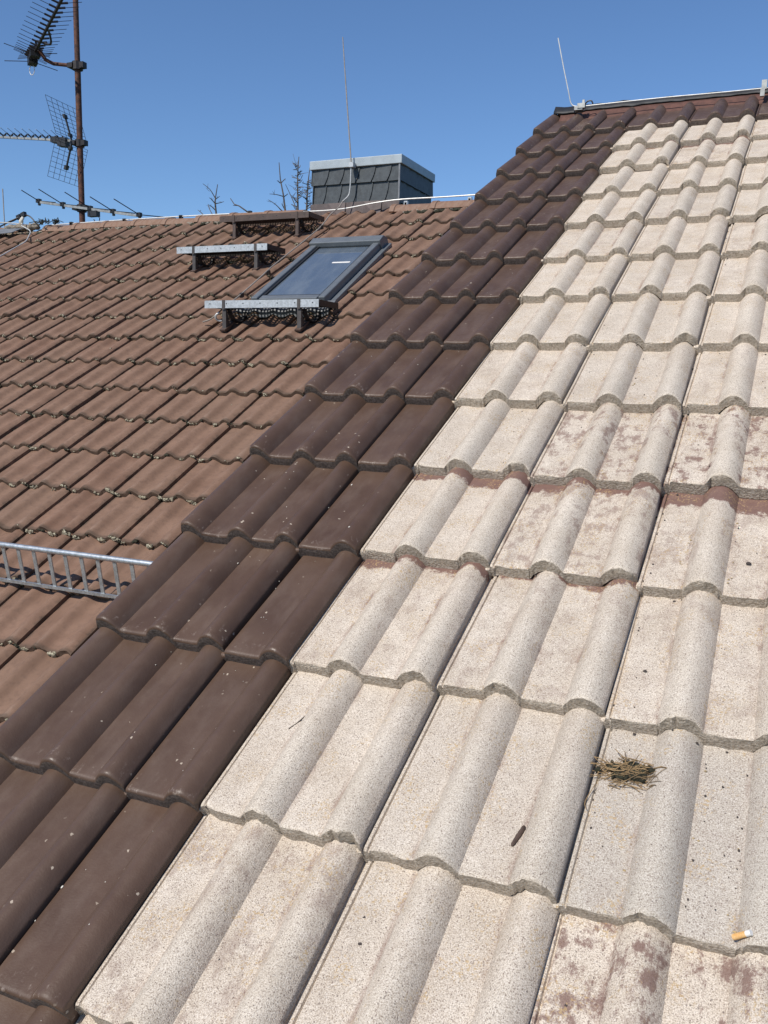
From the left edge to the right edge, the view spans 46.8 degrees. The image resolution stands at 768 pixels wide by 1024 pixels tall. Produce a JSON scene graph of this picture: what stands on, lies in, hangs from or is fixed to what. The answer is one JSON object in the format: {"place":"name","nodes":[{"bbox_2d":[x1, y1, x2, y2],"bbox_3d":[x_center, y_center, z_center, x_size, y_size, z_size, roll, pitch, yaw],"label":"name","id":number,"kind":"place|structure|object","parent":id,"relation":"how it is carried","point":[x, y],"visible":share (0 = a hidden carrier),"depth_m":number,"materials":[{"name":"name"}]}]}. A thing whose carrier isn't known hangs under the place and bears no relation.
{"place":"outdoors","nodes":[
{"label":"outdoors","id":0,"kind":"place"},
{"bbox_2d":[0,0,767,230],"label":"sky","id":1,"kind":"structure","parent":0,"point":[180,97],"materials":[{"name":"blue"}]},
{"label":"ground","id":2,"kind":"structure","parent":0,"visible":0},
{"bbox_2d":[198,184,223,214],"bbox_3d":[-4.049,-1.864,21.504,3.044,11.543,3.517,5,9,24],"label":"bare tree","id":3,"kind":"object","parent":2,"relation":"on","point":[214,201],"visible":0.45,"depth_m":20.48,"materials":[{"name":"brown plant"}]},
{"bbox_2d":[0,154,473,725],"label":"house","id":4,"kind":"structure","parent":2,"relation":"on","point":[340,262],"depth_m":5.95,"materials":[{"name":"tile"}]},
{"bbox_2d":[2,189,4,226],"bbox_3d":[-4.217,-3.335,9.851,0.023,0.480,0.011,5,9,24],"label":"lightning rod","id":5,"kind":"object","parent":4,"relation":"on","point":[3,206],"visible":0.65,"depth_m":9.84,"materials":[{"name":"metal"}]},
{"bbox_2d":[0,228,21,233],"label":"flashing sheet","id":6,"kind":"object","parent":4,"relation":"on","point":[3,231],"visible":1,"depth_m":9.43,"materials":[{"name":"grey metal"}]},
{"bbox_2d":[0,222,30,256],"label":"lightning conductor","id":7,"kind":"object","parent":4,"relation":"on","point":[19,244],"visible":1,"depth_m":9.13,"materials":[{"name":"metal"}]},
{"bbox_2d":[0,211,35,226],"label":"antenna cable","id":8,"kind":"object","parent":4,"relation":"on","point":[21,214],"visible":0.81,"depth_m":9.73,"materials":[{"name":"black plastic"}]},
{"bbox_2d":[29,217,61,225],"bbox_3d":[-3.555,-3.056,9.338,0.423,0.087,0.116,5,9,24],"label":"ridge weed","id":9,"kind":"object","parent":4,"relation":"on","point":[45,221],"visible":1,"depth_m":9.34,"materials":[{"name":"green plant"}]},
{"bbox_2d":[0,542,152,598],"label":"snow guard","id":10,"kind":"object","parent":4,"relation":"on","point":[115,560],"visible":0.3,"depth_m":3.91,"materials":[{"name":"metal"}]},
{"bbox_2d":[73,0,84,221],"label":"antenna mast","id":11,"kind":"object","parent":4,"relation":"on","point":[79,132],"visible":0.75,"depth_m":9.37,"materials":[{"name":"metal"}]},
{"bbox_2d":[0,95,87,186],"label":"television antenna","id":12,"kind":"object","parent":11,"relation":"attached to","point":[65,142],"visible":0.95,"depth_m":9.48,"materials":[{"name":"grey metal"}]},
{"bbox_2d":[4,0,86,74],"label":"television antenna","id":13,"kind":"object","parent":11,"relation":"attached to","point":[34,54],"visible":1,"depth_m":9.25,"materials":[{"name":"brown metal"}]},
{"bbox_2d":[21,189,162,220],"bbox_3d":[-3.059,-3.220,9.391,1.600,0.330,0.672,5,9,24],"label":"television antenna","id":14,"kind":"object","parent":11,"relation":"attached to","point":[91,211],"visible":0.88,"depth_m":9.39,"materials":[{"name":"grey metal"}]},
{"bbox_2d":[0,220,441,665],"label":"moss","id":15,"kind":"object","parent":4,"relation":"on","point":[151,456],"visible":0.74,"depth_m":5.96,"materials":[{"name":"green plant"}]},
{"bbox_2d":[0,220,442,720],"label":"lichen","id":16,"kind":"object","parent":4,"relation":"on","point":[101,540],"visible":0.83,"depth_m":5.26},
{"bbox_2d":[177,243,284,272],"bbox_3d":[-1.275,-2.079,7.356,0.874,0.217,0.305,5,9,24],"label":"roof step","id":17,"kind":"object","parent":4,"relation":"on","point":[199,252],"visible":0.98,"depth_m":7.29,"materials":[{"name":"grey metal"}]},
{"bbox_2d":[52,194,474,224],"bbox_3d":[-0.871,-2.798,8.261,6.000,0.107,0.066,5,9,24],"label":"lightning conductor","id":18,"kind":"object","parent":4,"relation":"on","point":[182,216],"visible":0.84,"depth_m":8.07,"materials":[{"name":"metal"}]},
{"bbox_2d":[205,299,337,331],"bbox_3d":[-0.791,-1.353,6.175,0.904,0.217,0.305,5,9,24],"label":"roof step","id":19,"kind":"object","parent":4,"relation":"on","point":[226,306],"visible":0.99,"depth_m":6.05,"materials":[{"name":"grey metal"}]},
{"bbox_2d":[220,211,323,239],"bbox_3d":[-1.004,-2.516,7.893,0.906,0.217,0.305,5,9,24],"label":"roof step","id":20,"kind":"object","parent":4,"relation":"on","point":[298,219],"visible":0.99,"depth_m":7.82,"materials":[{"name":"brown paint"}]},
{"bbox_2d":[203,201,342,322],"bbox_3d":[-0.785,-2.065,7.111,0.149,1.217,2.097,5,9,24],"label":"lightning conductor","id":21,"kind":"object","parent":4,"relation":"on","point":[267,272],"visible":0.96,"depth_m":6.92,"materials":[{"name":"metal"}]},
{"bbox_2d":[235,235,391,317],"bbox_3d":[-0.496,-1.775,6.705,0.764,0.187,1.287,5,38,24],"label":"roof window","id":22,"kind":"structure","parent":4,"relation":"in","point":[331,266],"depth_m":6.64,"materials":[{"name":"metal"}]},
{"bbox_2d":[342,37,355,200],"bbox_3d":[-0.317,-3.490,7.908,0.144,1.410,0.075,2,8,3],"label":"lightning rod","id":23,"kind":"object","parent":4,"relation":"attached to","point":[352,164],"visible":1,"depth_m":7.93,"materials":[{"name":"metal"}]},
{"bbox_2d":[268,164,296,210],"bbox_3d":[-2.344,-1.685,19.727,3.050,11.796,3.373,2,8,3],"label":"bare tree","id":24,"kind":"object","parent":2,"relation":"on","point":[283,196],"visible":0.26,"depth_m":19.30,"materials":[{"name":"brown plant"}]},
{"bbox_2d":[291,155,307,209],"bbox_3d":[-2.030,-1.896,20.367,3.808,12.039,3.299,5,9,24],"label":"bare tree","id":25,"kind":"object","parent":2,"relation":"on","point":[297,189],"visible":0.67,"depth_m":19.78,"materials":[{"name":"brown plant"}]},
{"bbox_2d":[302,168,311,209],"bbox_3d":[-1.827,-2.018,21.553,3.731,11.941,2.530,1,8,-6],"label":"bare tree","id":26,"kind":"object","parent":2,"relation":"on","point":[307,196],"visible":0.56,"depth_m":20.34,"materials":[{"name":"brown plant"}]},
{"bbox_2d":[0,88,767,1023],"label":"house","id":27,"kind":"structure","parent":2,"relation":"on","point":[366,502],"depth_m":1.63,"materials":[{"name":"tile"}]},
{"bbox_2d":[205,218,767,1004],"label":"grit","id":28,"kind":"object","parent":27,"relation":"on","point":[637,634],"visible":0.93,"depth_m":1.56,"materials":[{"name":"stone"}]},
{"bbox_2d":[511,825,525,846],"bbox_3d":[0.199,0.480,1.316,0.008,0.019,0.038,8,11,37],"label":"dead twig","id":29,"kind":"object","parent":27,"relation":"on","point":[518,835],"visible":1,"depth_m":1.31,"materials":[{"name":"brown wood"}]},
{"bbox_2d":[558,38,593,111],"bbox_3d":[1.022,-2.345,4.746,0.217,0.387,0.044,5,9,24],"label":"lightning rod","id":30,"kind":"object","parent":27,"relation":"on","point":[580,107],"visible":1,"depth_m":4.76,"materials":[{"name":"metal"}]},
{"bbox_2d":[584,775,599,809],"bbox_3d":[0.320,0.431,1.370,0.008,0.032,0.064,6,10,30],"label":"straw stalk","id":31,"kind":"object","parent":27,"relation":"on","point":[591,790],"visible":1,"depth_m":1.37,"materials":[{"name":"beige plant"}]},
{"bbox_2d":[447,273,754,932],"bbox_3d":[0.545,0.049,1.841,1.073,1.442,2.651,5,9,24],"label":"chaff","id":32,"kind":"object","parent":27,"relation":"on","point":[668,636],"visible":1,"depth_m":1.70,"materials":[{"name":"beige plant"}]},
{"bbox_2d":[590,749,666,791],"bbox_3d":[0.370,0.403,1.398,0.145,0.041,0.076,5,9,24],"label":"dry grass clump","id":33,"kind":"object","parent":27,"relation":"on","point":[630,772],"visible":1,"depth_m":1.39,"materials":[{"name":"plant"}]},
{"bbox_2d":[585,79,767,106],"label":"lightning conductor","id":34,"kind":"object","parent":27,"relation":"on","point":[764,87],"visible":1,"depth_m":4.48,"materials":[{"name":"metal"}]},
{"bbox_2d":[731,929,752,939],"bbox_3d":[0.455,0.536,1.127,0.026,0.022,0.008,9,11,40],"label":"cigarette butt","id":35,"kind":"object","parent":27,"relation":"on","point":[741,935],"visible":1,"depth_m":1.12,"materials":[{"name":"paper"}]}
]}

